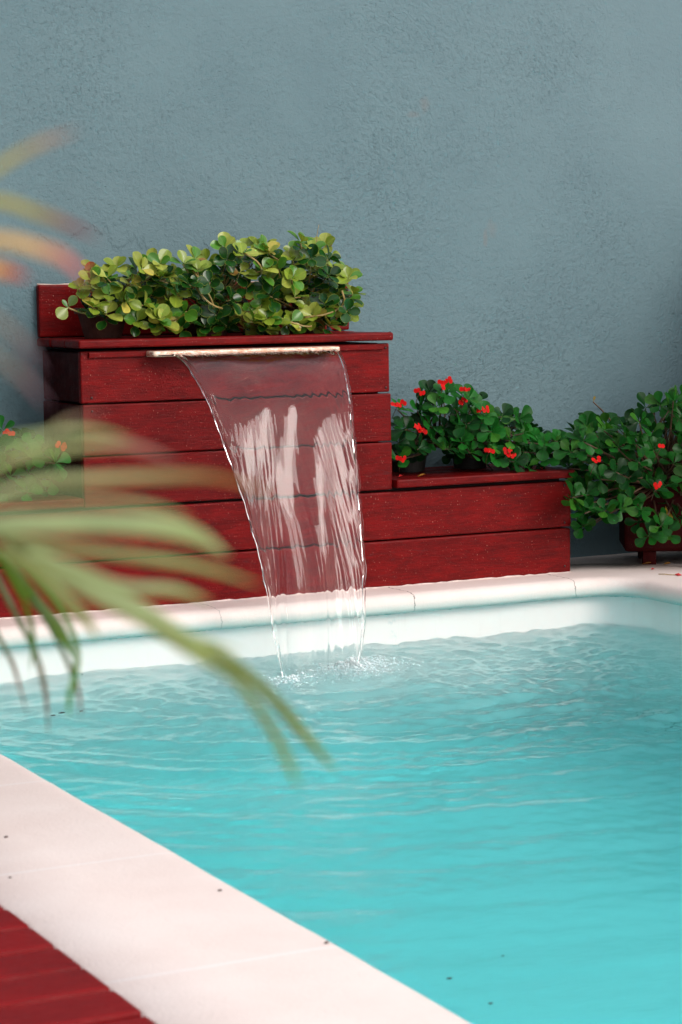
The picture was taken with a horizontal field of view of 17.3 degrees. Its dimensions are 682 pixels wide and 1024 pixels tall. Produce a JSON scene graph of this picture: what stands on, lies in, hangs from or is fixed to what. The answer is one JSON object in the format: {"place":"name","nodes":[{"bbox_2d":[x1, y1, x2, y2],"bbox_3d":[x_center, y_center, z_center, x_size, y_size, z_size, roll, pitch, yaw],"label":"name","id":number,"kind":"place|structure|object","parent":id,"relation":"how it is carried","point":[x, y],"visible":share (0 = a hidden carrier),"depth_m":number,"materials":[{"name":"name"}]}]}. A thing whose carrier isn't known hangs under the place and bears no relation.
{"place":"outdoors","nodes":[
{"label":"outdoors","id":0,"kind":"place"},
{"bbox_2d":[0,0,681,557],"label":"garden wall","id":1,"kind":"structure","parent":0,"point":[486,194],"depth_m":6.93,"materials":[{"name":"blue paint"}]},
{"bbox_2d":[0,623,681,1023],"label":"pool water","id":2,"kind":"structure","parent":0,"point":[468,813],"depth_m":4.58,"materials":[{"name":"teal liquid"}]},
{"bbox_2d":[171,349,365,676],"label":"waterfall","id":3,"kind":"structure","parent":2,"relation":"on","point":[284,421],"depth_m":6.12,"materials":[{"name":"clear liquid"}]},
{"bbox_2d":[263,655,419,683],"bbox_3d":[0.025,0.474,6.115,0.562,0.152,0.306,-2,6,-11],"label":"foam","id":4,"kind":"object","parent":2,"relation":"on","point":[360,665],"visible":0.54,"depth_m":6.06,"materials":[{"name":"white"}]},
{"bbox_2d":[54,551,681,1016],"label":"ground","id":5,"kind":"structure","parent":0,"point":[670,557],"depth_m":7.26,"materials":[{"name":"red wood"}]},
{"bbox_2d":[0,596,681,682],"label":"pool basin","id":6,"kind":"object","parent":5,"relation":"in","point":[255,641],"visible":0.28,"depth_m":6.54,"materials":[{"name":"white paint"}]},
{"bbox_2d":[0,563,681,1023],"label":"pool coping","id":7,"kind":"object","parent":5,"relation":"on","point":[156,933],"visible":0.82,"depth_m":3.27,"materials":[{"name":"white stone"}]},
{"bbox_2d":[0,281,574,618],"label":"wooden fountain","id":8,"kind":"object","parent":7,"relation":"on","point":[441,524],"visible":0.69,"depth_m":6.40,"materials":[{"name":"red paint"}]},
{"bbox_2d":[0,415,71,500],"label":"flowering spurge","id":9,"kind":"object","parent":8,"relation":"on","point":[35,468],"visible":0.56,"depth_m":6.16,"materials":[{"name":"green plant"}]},
{"bbox_2d":[55,248,182,337],"bbox_3d":[-0.626,-0.612,6.277,0.445,0.251,0.303,-4,7,-27],"label":"potted succulent","id":10,"kind":"object","parent":8,"relation":"on","point":[135,304],"visible":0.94,"depth_m":6.20,"materials":[{"name":"green plant"}]},
{"bbox_2d":[146,232,281,336],"bbox_3d":[-0.368,-0.639,6.413,0.498,0.320,0.313,-4,7,-27],"label":"potted succulent","id":11,"kind":"object","parent":8,"relation":"on","point":[208,313],"visible":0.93,"depth_m":6.34,"materials":[{"name":"green plant"}]},
{"bbox_2d":[250,226,365,334],"bbox_3d":[-0.121,-0.669,6.532,0.387,0.330,0.301,-4,7,-27],"label":"potted succulent","id":12,"kind":"object","parent":8,"relation":"on","point":[317,303],"visible":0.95,"depth_m":6.46,"materials":[{"name":"green plant"}]},
{"bbox_2d":[391,376,575,471],"bbox_3d":[0.415,-0.268,6.883,0.739,0.319,0.368,-4,7,-27],"label":"flowering spurge","id":13,"kind":"object","parent":8,"relation":"on","point":[484,437],"visible":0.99,"depth_m":6.76,"materials":[{"name":"green plant"}]},
{"bbox_2d":[520,385,681,564],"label":"planter spurge","id":14,"kind":"object","parent":5,"relation":"on","point":[643,486],"visible":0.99,"depth_m":6.91,"materials":[{"name":"green plant"}]},
{"label":"deck underlay","id":15,"kind":"structure","parent":0,"visible":0},
{"bbox_2d":[0,906,155,1023],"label":"wooden deck","id":16,"kind":"structure","parent":15,"relation":"on","point":[43,980],"depth_m":2.86,"materials":[{"name":"red wood"}]},
{"bbox_2d":[0,130,336,789],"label":"potted palm","id":17,"kind":"object","parent":16,"relation":"on","point":[47,573],"visible":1,"depth_m":0.85,"materials":[{"name":"plant"}]}
]}

